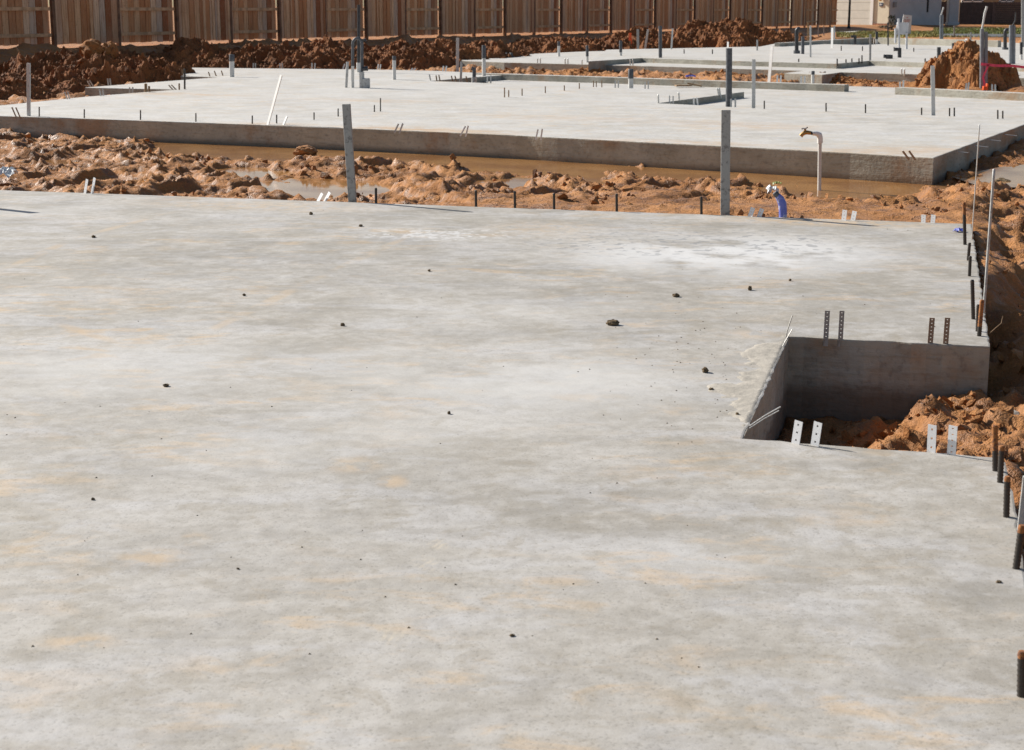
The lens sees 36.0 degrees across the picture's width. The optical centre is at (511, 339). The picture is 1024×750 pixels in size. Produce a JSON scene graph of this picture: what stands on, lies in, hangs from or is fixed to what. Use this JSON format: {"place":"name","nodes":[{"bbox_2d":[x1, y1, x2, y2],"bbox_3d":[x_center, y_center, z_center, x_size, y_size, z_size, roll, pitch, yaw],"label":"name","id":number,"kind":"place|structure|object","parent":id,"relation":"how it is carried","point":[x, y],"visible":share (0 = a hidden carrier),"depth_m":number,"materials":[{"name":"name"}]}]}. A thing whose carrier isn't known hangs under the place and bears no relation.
{"place":"outdoors","nodes":[
{"label":"outdoors","id":0,"kind":"place"},
{"bbox_2d":[0,6,1023,563],"bbox_3d":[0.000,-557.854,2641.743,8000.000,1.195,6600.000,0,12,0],"label":"ground","id":1,"kind":"structure","parent":0,"point":[158,172],"depth_m":15.63,"materials":[{"name":"soil"}]},
{"bbox_2d":[0,166,18,177],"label":"plastic bag","id":2,"kind":"object","parent":1,"relation":"on","point":[9,172],"visible":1,"depth_m":16.13,"materials":[{"name":"plastic"}]},
{"bbox_2d":[27,63,30,115],"bbox_3d":[-7.178,-3.562,23.398,0.122,1.077,0.034,0,12,0],"label":"form stake","id":3,"kind":"object","parent":1,"relation":"on","point":[28,89],"visible":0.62,"depth_m":23.36,"materials":[{"name":"metal"}]},
{"bbox_2d":[0,73,91,99],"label":"dirt heap","id":4,"kind":"object","parent":1,"relation":"on","point":[12,88],"visible":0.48,"depth_m":32.74,"materials":[{"name":"soil"}]},
{"bbox_2d":[28,160,94,165],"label":"puddle","id":5,"kind":"object","parent":1,"relation":"on","point":[56,162],"depth_m":19.57,"materials":[{"name":"brown liquid"}]},
{"bbox_2d":[0,46,195,85],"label":"dirt heap","id":6,"kind":"object","parent":1,"relation":"on","point":[142,71],"visible":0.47,"depth_m":35.54,"materials":[{"name":"soil"}]},
{"bbox_2d":[79,38,103,58],"bbox_3d":[-9.783,-6.728,36.546,0.489,0.511,0.536,10,15,39],"label":"dirt clod","id":7,"kind":"object","parent":6,"relation":"on","point":[88,48],"visible":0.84,"depth_m":36.38,"materials":[{"name":"soil"}]},
{"bbox_2d":[102,41,117,58],"bbox_3d":[-9.379,-6.718,36.757,0.310,0.490,0.405,11,16,41],"label":"dirt clod","id":8,"kind":"object","parent":6,"relation":"on","point":[109,47],"visible":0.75,"depth_m":36.66,"materials":[{"name":"soil"}]},
{"bbox_2d":[119,37,250,65],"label":"dirt heap","id":9,"kind":"object","parent":1,"relation":"on","point":[182,50],"visible":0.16,"depth_m":42.96,"materials":[{"name":"soil"}]},
{"bbox_2d":[218,167,294,180],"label":"puddle","id":10,"kind":"object","parent":1,"relation":"on","point":[251,172],"visible":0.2,"depth_m":18.26,"materials":[{"name":"brown liquid"}]},
{"bbox_2d":[178,34,378,68],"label":"dirt heap","id":11,"kind":"object","parent":1,"relation":"on","point":[322,54],"visible":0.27,"depth_m":43.87,"materials":[{"name":"soil"}]},
{"bbox_2d":[260,177,392,199],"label":"puddle","id":12,"kind":"object","parent":1,"relation":"on","point":[315,188],"visible":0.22,"depth_m":16.80,"materials":[{"name":"brown liquid"}]},
{"bbox_2d":[342,104,356,201],"bbox_3d":[-1.346,-1.405,13.137,0.114,1.110,0.039,2,12,11],"label":"form stake","id":13,"kind":"object","parent":1,"relation":"on","point":[349,151],"visible":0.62,"depth_m":13.09,"materials":[{"name":"metal"}]},
{"bbox_2d":[0,18,812,99],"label":"earth crumbs","id":14,"kind":"object","parent":1,"relation":"on","point":[80,61],"visible":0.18,"depth_m":36.69,"materials":[{"name":"soil"}]},
{"bbox_2d":[0,0,837,45],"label":"wooden fence","id":15,"kind":"object","parent":1,"relation":"on","point":[117,22],"visible":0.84,"depth_m":54.20,"materials":[{"name":"brown wood"}]},
{"bbox_2d":[323,37,534,69],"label":"dirt heap","id":16,"kind":"object","parent":1,"relation":"on","point":[425,57],"visible":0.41,"depth_m":47.15,"materials":[{"name":"soil"}]},
{"bbox_2d":[152,142,733,183],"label":"puddle","id":17,"kind":"object","parent":1,"relation":"on","point":[590,172],"visible":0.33,"depth_m":19.65,"materials":[{"name":"brown liquid"}]},
{"bbox_2d":[293,145,317,155],"bbox_3d":[-2.675,-2.431,20.408,0.326,0.169,0.232,-1,12,-3],"label":"dirt clod","id":18,"kind":"object","parent":17,"relation":"in","point":[306,150],"visible":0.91,"depth_m":20.35,"materials":[{"name":"soil"}]},
{"bbox_2d":[456,38,458,71],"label":"form stake","id":19,"kind":"object","parent":1,"relation":"on","point":[457,54],"visible":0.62,"depth_m":42.28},
{"bbox_2d":[471,66,476,82],"bbox_3d":[-0.828,-5.715,34.044,0.135,0.377,0.115,0,12,0],"label":"pipe elbow","id":20,"kind":"object","parent":1,"relation":"on","point":[474,77],"visible":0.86,"depth_m":34.01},
{"bbox_2d":[477,177,538,187],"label":"puddle","id":21,"kind":"object","parent":1,"relation":"on","point":[515,182],"depth_m":17.30,"materials":[{"name":"brown liquid"}]},
{"bbox_2d":[0,190,1023,749],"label":"house foundation","id":22,"kind":"object","parent":1,"relation":"on","point":[792,596],"visible":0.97,"depth_m":5.34,"materials":[{"name":"grey concrete"}]},
{"bbox_2d":[6,196,983,666],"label":"crumbs","id":23,"kind":"object","parent":22,"relation":"on","point":[592,458],"visible":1,"depth_m":6.46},
{"bbox_2d":[606,319,619,325],"bbox_3d":[0.516,-0.086,8.073,0.070,0.037,0.053,-2,12,-11],"label":"dirt clod","id":24,"kind":"object","parent":22,"relation":"on","point":[612,322],"visible":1,"depth_m":8.06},
{"bbox_2d":[615,194,617,211],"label":"anchor bolt","id":25,"kind":"object","parent":22,"relation":"on","point":[616,202],"visible":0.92,"depth_m":12.53,"materials":[{"name":"metal"}]},
{"bbox_2d":[700,196,702,214],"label":"anchor bolt","id":26,"kind":"object","parent":22,"relation":"on","point":[701,204],"visible":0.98,"depth_m":12.36,"materials":[{"name":"metal"}]},
{"bbox_2d":[750,407,780,425],"bbox_3d":[0.983,0.298,6.114,0.120,0.082,0.006,0,12,0],"label":"tie wire","id":27,"kind":"object","parent":22,"relation":"attached to","point":[764,416],"visible":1,"depth_m":6.11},
{"bbox_2d":[773,191,786,217],"bbox_3d":[2.072,-1.036,12.187,0.117,0.229,0.066,0,12,0],"label":"wrapped pipe","id":28,"kind":"object","parent":22,"relation":"on","point":[781,202],"visible":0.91,"depth_m":12.16,"materials":[{"name":"plastic"}]},
{"bbox_2d":[791,420,802,444],"bbox_3d":[1.061,0.366,5.879,0.013,0.131,0.046,-11,16,-43],"label":"steel strap","id":29,"kind":"object","parent":22,"relation":"on","point":[798,429],"visible":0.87,"depth_m":5.87,"materials":[{"name":"metal"}]},
{"bbox_2d":[811,421,821,446],"bbox_3d":[1.128,0.370,5.852,0.012,0.133,0.045,-11,16,-43],"label":"steel strap","id":30,"kind":"object","parent":22,"relation":"on","point":[817,430],"visible":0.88,"depth_m":5.85,"materials":[{"name":"metal"}]},
{"bbox_2d":[823,311,829,345],"bbox_3d":[1.545,-0.054,7.742,0.027,0.178,0.006,0,12,0],"label":"steel strap","id":31,"kind":"object","parent":22,"relation":"on","point":[825,341],"visible":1,"depth_m":7.74,"materials":[{"name":"metal"}]},
{"bbox_2d":[838,311,843,346],"bbox_3d":[1.614,-0.053,7.729,0.026,0.181,0.006,0,12,0],"label":"steel strap","id":32,"kind":"object","parent":22,"relation":"on","point":[840,326],"visible":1,"depth_m":7.73,"materials":[{"name":"metal"}]},
{"bbox_2d":[928,318,934,342],"bbox_3d":[2.030,-0.025,7.635,0.029,0.165,0.006,0,12,0],"label":"steel strap","id":33,"kind":"object","parent":22,"relation":"on","point":[930,333],"visible":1,"depth_m":7.63,"materials":[{"name":"metal"}]},
{"bbox_2d":[927,424,936,452],"bbox_3d":[1.538,0.381,5.774,0.004,0.142,0.037,-11,16,-43],"label":"steel strap","id":34,"kind":"object","parent":22,"relation":"on","point":[932,434],"visible":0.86,"depth_m":5.77,"materials":[{"name":"metal"}]},
{"bbox_2d":[943,318,949,343],"bbox_3d":[2.100,-0.022,7.617,0.029,0.169,0.006,0,12,0],"label":"steel strap","id":35,"kind":"object","parent":22,"relation":"on","point":[947,328],"visible":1,"depth_m":7.61,"materials":[{"name":"metal"}]},
{"bbox_2d":[947,425,957,455],"bbox_3d":[1.601,0.386,5.732,0.003,0.150,0.036,-11,16,-43],"label":"steel strap","id":36,"kind":"object","parent":22,"relation":"on","point":[951,437],"visible":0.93,"depth_m":5.73,"materials":[{"name":"metal"}]},
{"bbox_2d":[962,202,966,244],"bbox_3d":[3.094,-0.769,10.770,0.052,0.344,0.025,0,12,0],"label":"anchor bolt","id":37,"kind":"object","parent":22,"relation":"on","point":[964,222],"visible":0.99,"depth_m":10.75,"materials":[{"name":"metal"}]},
{"bbox_2d":[967,243,970,260],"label":"anchor bolt","id":38,"kind":"object","parent":22,"relation":"on","point":[968,249],"visible":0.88,"depth_m":10.11,"materials":[{"name":"metal"}]},
{"bbox_2d":[968,256,971,275],"bbox_3d":[2.768,-0.419,9.529,0.024,0.173,0.021,0,12,0],"label":"anchor bolt","id":39,"kind":"object","parent":22,"relation":"on","point":[969,264],"visible":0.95,"depth_m":9.52,"materials":[{"name":"metal"}]},
{"bbox_2d":[970,279,974,318],"bbox_3d":[2.403,-0.184,8.213,0.043,0.260,0.022,0,12,0],"label":"anchor bolt","id":40,"kind":"object","parent":22,"relation":"on","point":[972,289],"visible":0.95,"depth_m":8.20,"materials":[{"name":"metal"}]},
{"bbox_2d":[971,124,979,239],"bbox_3d":[3.216,-0.992,10.951,0.015,1.004,0.008,0,12,0],"label":"thin rod","id":41,"kind":"object","parent":22,"relation":"on","point":[975,182],"visible":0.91,"depth_m":10.93,"materials":[{"name":"metal"}]},
{"bbox_2d":[975,304,978,331],"bbox_3d":[2.338,-0.084,7.911,0.024,0.187,0.020,0,12,0],"label":"anchor bolt","id":42,"kind":"object","parent":22,"relation":"on","point":[977,310],"visible":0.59,"depth_m":7.90,"materials":[{"name":"metal"}]},
{"bbox_2d":[977,299,983,335],"bbox_3d":[2.316,-0.082,7.793,0.028,0.233,0.023,0,12,0],"label":"anchor bolt","id":43,"kind":"object","parent":22,"relation":"on","point":[980,317],"visible":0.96,"depth_m":7.78,"materials":[{"name":"metal"}]},
{"bbox_2d":[992,424,997,471],"bbox_3d":[1.697,0.405,5.532,0.037,0.218,0.022,0,12,0],"label":"anchor bolt","id":44,"kind":"object","parent":22,"relation":"on","point":[995,447],"visible":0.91,"depth_m":5.52,"materials":[{"name":"metal"}]},
{"bbox_2d":[997,445,1004,482],"bbox_3d":[1.675,0.450,5.402,0.024,0.181,0.021,0,12,0],"label":"anchor bolt","id":45,"kind":"object","parent":22,"relation":"on","point":[1001,457],"visible":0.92,"depth_m":5.39,"materials":[{"name":"metal"}]},
{"bbox_2d":[1003,476,1010,517],"bbox_3d":[1.581,0.526,5.035,0.028,0.186,0.021,0,12,0],"label":"anchor bolt","id":46,"kind":"object","parent":22,"relation":"on","point":[1006,498],"visible":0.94,"depth_m":5.02,"materials":[{"name":"metal"}]},
{"bbox_2d":[1012,524,1023,569],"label":"anchor bolt","id":47,"kind":"object","parent":22,"relation":"on","point":[1018,550],"visible":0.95,"depth_m":4.56,"materials":[{"name":"metal"}]},
{"bbox_2d":[1016,650,1023,697],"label":"anchor bolt","id":48,"kind":"object","parent":22,"relation":"on","point":[1020,675],"visible":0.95,"depth_m":3.71,"materials":[{"name":"metal"}]},
{"bbox_2d":[0,68,1023,184],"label":"house foundation","id":49,"kind":"object","parent":1,"relation":"on","point":[609,123],"visible":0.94,"depth_m":23.00,"materials":[{"name":"concrete"}]},
{"bbox_2d":[229,54,233,76],"bbox_3d":[-6.454,-6.280,36.297,0.137,0.574,0.121,0,12,0],"label":"stub pipe","id":50,"kind":"object","parent":49,"relation":"on","point":[231,65],"visible":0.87,"depth_m":36.25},
{"bbox_2d":[267,75,281,124],"bbox_3d":[-3.310,-3.154,21.694,0.333,0.969,0.052,0,12,0],"label":"form stake","id":51,"kind":"object","parent":49,"relation":"on","point":[274,99],"visible":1,"depth_m":21.66,"materials":[{"name":"plastic"}]},
{"bbox_2d":[345,62,348,87],"bbox_3d":[-3.305,-5.275,31.525,0.093,0.559,0.056,0,12,0],"label":"thin pipe","id":52,"kind":"object","parent":49,"relation":"on","point":[346,75],"visible":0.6,"depth_m":31.50,"materials":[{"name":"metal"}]},
{"bbox_2d":[356,5,359,71],"bbox_3d":[-3.779,-7.382,38.776,0.132,1.680,0.108,0,12,0],"label":"vent pipe","id":53,"kind":"object","parent":49,"relation":"on","point":[358,41],"visible":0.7,"depth_m":38.75,"materials":[{"name":"plastic"}]},
{"bbox_2d":[351,37,369,87],"bbox_3d":[-3.033,-5.494,31.367,0.430,1.053,0.168,4,13,18],"label":"pipe loop","id":54,"kind":"object","parent":49,"relation":"on","point":[364,82],"visible":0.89,"depth_m":31.34,"materials":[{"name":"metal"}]},
{"bbox_2d":[392,56,395,79],"bbox_3d":[-2.610,-5.996,34.936,0.088,0.578,0.083,0,12,0],"label":"stub pipe","id":55,"kind":"object","parent":49,"relation":"on","point":[394,66],"visible":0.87,"depth_m":34.90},
{"bbox_2d":[482,45,485,75],"bbox_3d":[-0.656,-6.487,36.810,0.098,0.762,0.097,0,12,0],"label":"stub pipe","id":56,"kind":"object","parent":49,"relation":"on","point":[483,60],"visible":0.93,"depth_m":36.77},
{"bbox_2d":[628,69,633,87],"bbox_3d":[2.390,-5.236,31.726,0.114,0.422,0.111,0,12,0],"label":"stub pipe","id":57,"kind":"object","parent":49,"relation":"on","point":[630,77],"visible":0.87,"depth_m":31.68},
{"bbox_2d":[674,83,701,86],"bbox_3d":[3.781,-5.465,33.773,0.594,0.093,0.242,0,12,0],"label":"scrap board","id":58,"kind":"object","parent":49,"relation":"on","point":[691,84],"visible":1,"depth_m":33.70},
{"bbox_2d":[726,48,731,106],"bbox_3d":[3.533,-4.249,25.664,0.125,0.981,0.104,0,12,0],"label":"vent pipe","id":59,"kind":"object","parent":49,"relation":"on","point":[728,74],"visible":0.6,"depth_m":25.61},
{"bbox_2d":[811,71,814,82],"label":"stub pipe","id":60,"kind":"object","parent":49,"relation":"on","point":[812,76],"visible":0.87,"depth_m":34.65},
{"bbox_2d":[505,35,623,53],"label":"dirt heap","id":61,"kind":"object","parent":1,"relation":"on","point":[537,47],"visible":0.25,"depth_m":58.33,"materials":[{"name":"soil"}]},
{"bbox_2d":[490,68,640,74],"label":"dirt heap","id":62,"kind":"object","parent":1,"relation":"on","point":[583,72],"visible":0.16,"depth_m":43.00,"materials":[{"name":"soil"}]},
{"bbox_2d":[579,26,700,49],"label":"dirt heap","id":63,"kind":"object","parent":1,"relation":"on","point":[615,37],"visible":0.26,"depth_m":62.77,"materials":[{"name":"soil"}]},
{"bbox_2d":[720,110,730,215],"bbox_3d":[1.671,-1.238,12.337,0.094,1.112,0.032,1,12,6],"label":"form stake","id":64,"kind":"object","parent":1,"relation":"on","point":[725,160],"visible":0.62,"depth_m":12.29,"materials":[{"name":"metal"}]},
{"bbox_2d":[709,72,745,77],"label":"dirt heap","id":65,"kind":"object","parent":1,"relation":"on","point":[735,73],"visible":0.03,"depth_m":40.59,"materials":[{"name":"soil"}]},
{"bbox_2d":[652,17,806,47],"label":"dirt heap","id":66,"kind":"object","parent":1,"relation":"on","point":[710,32],"visible":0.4,"depth_m":66.47,"materials":[{"name":"soil"}]},
{"bbox_2d":[455,38,1023,86],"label":"house foundation","id":67,"kind":"object","parent":1,"relation":"on","point":[822,58],"visible":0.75,"depth_m":45.40,"materials":[{"name":"concrete"}]},
{"bbox_2d":[586,45,588,61],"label":"stub pipe","id":68,"kind":"object","parent":67,"relation":"on","point":[587,53],"visible":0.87,"depth_m":45.66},
{"bbox_2d":[659,26,661,57],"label":"vent pipe","id":69,"kind":"object","parent":67,"relation":"on","point":[660,41],"visible":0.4,"depth_m":45.58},
{"bbox_2d":[793,27,799,53],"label":"bent pipe","id":70,"kind":"object","parent":67,"relation":"on","point":[796,50],"visible":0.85,"depth_m":49.55,"materials":[{"name":"black plastic"}]},
{"bbox_2d":[801,36,804,53],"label":"stub pipe","id":71,"kind":"object","parent":67,"relation":"on","point":[802,43],"visible":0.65,"depth_m":49.16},
{"bbox_2d":[894,19,908,48],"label":"sign stand","id":72,"kind":"object","parent":67,"relation":"on","point":[901,28],"visible":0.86,"depth_m":55.00,"materials":[{"name":"plastic"}]},
{"bbox_2d":[1002,28,1008,49],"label":"bent pipe","id":73,"kind":"object","parent":67,"relation":"on","point":[1005,31],"visible":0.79,"depth_m":54.16,"materials":[{"name":"black plastic"}]},
{"bbox_2d":[1009,12,1016,63],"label":"conduit","id":74,"kind":"object","parent":67,"relation":"on","point":[1010,44],"visible":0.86,"depth_m":40.68,"materials":[{"name":"grey plastic"}]},
{"bbox_2d":[1013,25,1015,63],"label":"conduit","id":75,"kind":"object","parent":67,"relation":"on","point":[1014,38],"visible":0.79,"depth_m":40.70,"materials":[{"name":"grey plastic"}]},
{"bbox_2d":[1020,42,1022,59],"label":"stub pipe","id":76,"kind":"object","parent":67,"relation":"on","point":[1021,50],"visible":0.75,"depth_m":44.10,"materials":[{"name":"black plastic"}]},
{"bbox_2d":[752,59,755,107],"bbox_3d":[3.893,-3.978,25.387,0.083,1.066,0.035,2,12,11],"label":"form stake","id":77,"kind":"object","parent":1,"relation":"on","point":[753,79],"visible":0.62,"depth_m":25.34,"materials":[{"name":"metal"}]},
{"bbox_2d":[492,40,1019,88],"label":"earth crumbs","id":78,"kind":"object","parent":1,"relation":"on","point":[843,79],"visible":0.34,"depth_m":37.25,"materials":[{"name":"soil"}]},
{"bbox_2d":[984,32,987,85],"bbox_3d":[10.218,-5.891,33.963,0.152,1.458,0.077,0,12,0],"label":"conduit","id":79,"kind":"object","parent":78,"relation":"on","point":[986,51],"visible":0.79,"depth_m":33.88,"materials":[{"name":"grey plastic"}]},
{"bbox_2d":[981,63,1023,85],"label":"flagging tape","id":80,"kind":"object","parent":79,"relation":"attached to","point":[999,65],"visible":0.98,"depth_m":33.88,"materials":[{"name":"plastic"}]},
{"bbox_2d":[767,46,773,81],"bbox_3d":[6.047,-6.329,36.922,0.053,1.088,0.124,-9,15,-37],"label":"form stake","id":81,"kind":"object","parent":1,"relation":"on","point":[770,63],"visible":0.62,"depth_m":36.89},
{"bbox_2d":[765,181,781,192],"bbox_3d":[2.478,-1.440,14.923,0.148,0.125,0.130,0,12,0],"label":"crumpled wrapper","id":82,"kind":"object","parent":1,"relation":"on","point":[769,188],"visible":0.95,"depth_m":14.89,"materials":[{"name":"white plastic"}]},
{"bbox_2d":[799,127,822,189],"bbox_3d":[3.128,-1.803,16.519,0.260,0.860,0.062,0,12,0],"label":"garden tap","id":83,"kind":"object","parent":1,"relation":"on","point":[817,134],"visible":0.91,"depth_m":16.46,"materials":[{"name":"white plastic"}]},
{"bbox_2d":[730,172,954,199],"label":"puddle","id":84,"kind":"object","parent":1,"relation":"on","point":[853,189],"visible":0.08,"depth_m":16.91,"materials":[{"name":"brown liquid"}]},
{"bbox_2d":[847,0,850,28],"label":"lamp post","id":85,"kind":"object","parent":1,"relation":"on","point":[849,13],"visible":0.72,"depth_m":96.71,"materials":[{"name":"metal"}]},
{"bbox_2d":[830,75,871,83],"bbox_3d":[7.650,-6.278,38.753,3.360,0.528,1.792,4,13,18],"label":"dirt heap","id":86,"kind":"object","parent":1,"relation":"on","point":[845,81],"visible":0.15,"depth_m":38.16,"materials":[{"name":"soil"}]},
{"bbox_2d":[789,0,941,24],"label":"house","id":87,"kind":"structure","parent":1,"relation":"on","point":[880,12],"depth_m":113.64,"materials":[{"name":"white"}]},
{"bbox_2d":[816,0,873,24],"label":"garage door","id":88,"kind":"structure","parent":87,"relation":"in","point":[862,12],"depth_m":113.79,"materials":[{"name":"metal"}]},
{"bbox_2d":[869,34,870,59],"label":"form stake","id":89,"kind":"object","parent":1,"relation":"on","point":[869,46],"visible":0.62,"depth_m":43.39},
{"bbox_2d":[861,418,879,427],"bbox_3d":[1.692,0.417,7.463,0.118,0.085,0.106,-3,12,-14],"label":"dirt clod","id":90,"kind":"object","parent":1,"relation":"on","point":[876,423],"visible":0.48,"depth_m":7.46,"materials":[{"name":"soil"}]},
{"bbox_2d":[886,15,895,29],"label":"shrub","id":91,"kind":"object","parent":1,"relation":"on","point":[892,24],"visible":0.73,"depth_m":99.80,"materials":[{"name":"green plant"}]},
{"bbox_2d":[902,15,911,33],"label":"notice board","id":92,"kind":"object","parent":1,"relation":"on","point":[907,18],"visible":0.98,"depth_m":81.61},
{"bbox_2d":[827,395,1009,460],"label":"earth crumbs","id":93,"kind":"object","parent":1,"relation":"on","point":[847,437],"visible":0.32,"depth_m":7.18,"materials":[{"name":"soil"}]},
{"bbox_2d":[836,27,1020,37],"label":"grass","id":94,"kind":"structure","parent":1,"relation":"on","point":[971,29],"depth_m":89.52,"materials":[{"name":"plant"}]},
{"bbox_2d":[931,66,934,115],"bbox_3d":[6.296,-3.572,23.555,0.132,1.032,0.040,0,12,0],"label":"form stake","id":95,"kind":"object","parent":1,"relation":"on","point":[933,90],"visible":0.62,"depth_m":23.51,"materials":[{"name":"metal"}]},
{"bbox_2d":[939,7,943,38],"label":"conduit","id":96,"kind":"object","parent":1,"relation":"on","point":[941,23],"visible":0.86,"depth_m":70.31,"materials":[{"name":"grey plastic"}]},
{"bbox_2d":[945,0,959,25],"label":"porch pillar","id":97,"kind":"structure","parent":1,"relation":"on","point":[952,15],"depth_m":115.88,"materials":[{"name":"grey"}]},
{"bbox_2d":[914,39,1021,89],"bbox_3d":[10.233,-5.983,35.264,2.867,1.496,2.576,-4,13,-17],"label":"dirt mound","id":98,"kind":"object","parent":1,"relation":"on","point":[944,70],"visible":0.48,"depth_m":34.83,"materials":[{"name":"soil"}]},
{"bbox_2d":[980,6,987,87],"bbox_3d":[10.128,-6.155,33.907,0.167,1.999,0.089,0,12,0],"label":"conduit","id":99,"kind":"object","parent":1,"relation":"on","point":[982,50],"visible":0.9,"depth_m":33.85,"materials":[{"name":"grey plastic"}]},
{"bbox_2d":[953,165,1023,186],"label":"puddle","id":100,"kind":"object","parent":1,"relation":"on","point":[1014,174],"visible":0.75,"depth_m":17.37,"materials":[{"name":"brown liquid"}]},
{"bbox_2d":[983,169,994,313],"bbox_3d":[2.513,-0.369,8.339,0.025,1.067,0.015,0,12,0],"label":"thin rod","id":101,"kind":"object","parent":1,"relation":"on","point":[989,234],"visible":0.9,"depth_m":8.30,"materials":[{"name":"metal"}]},
{"bbox_2d":[958,0,1020,24],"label":"house","id":102,"kind":"structure","parent":1,"relation":"on","point":[996,6],"depth_m":127.65,"materials":[{"name":"beige paint"}]},
{"bbox_2d":[959,2,1020,24],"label":"board fence","id":103,"kind":"object","parent":1,"relation":"on","point":[971,12],"visible":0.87,"depth_m":116.81,"materials":[{"name":"wood"}]},
{"bbox_2d":[995,177,1010,181],"bbox_3d":[5.232,-1.643,16.838,0.278,0.170,0.242,4,13,19],"label":"rock","id":104,"kind":"object","parent":1,"relation":"on","point":[1002,179],"visible":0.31,"depth_m":16.79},
{"bbox_2d":[1017,476,1023,529],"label":"form stake","id":105,"kind":"object","parent":1,"relation":"on","point":[1021,515],"visible":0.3,"depth_m":4.91,"materials":[{"name":"metal"}]},
{"bbox_2d":[1021,0,1023,46],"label":"form stake","id":106,"kind":"object","parent":1,"relation":"on","point":[1022,20],"visible":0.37,"depth_m":62.36,"materials":[{"name":"metal"}]},
{"bbox_2d":[941,0,946,23],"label":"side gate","id":107,"kind":"structure","parent":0,"point":[944,3],"depth_m":119.75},
{"bbox_2d":[943,34,1020,36],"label":"road","id":108,"kind":"structure","parent":0,"point":[995,35],"depth_m":79.88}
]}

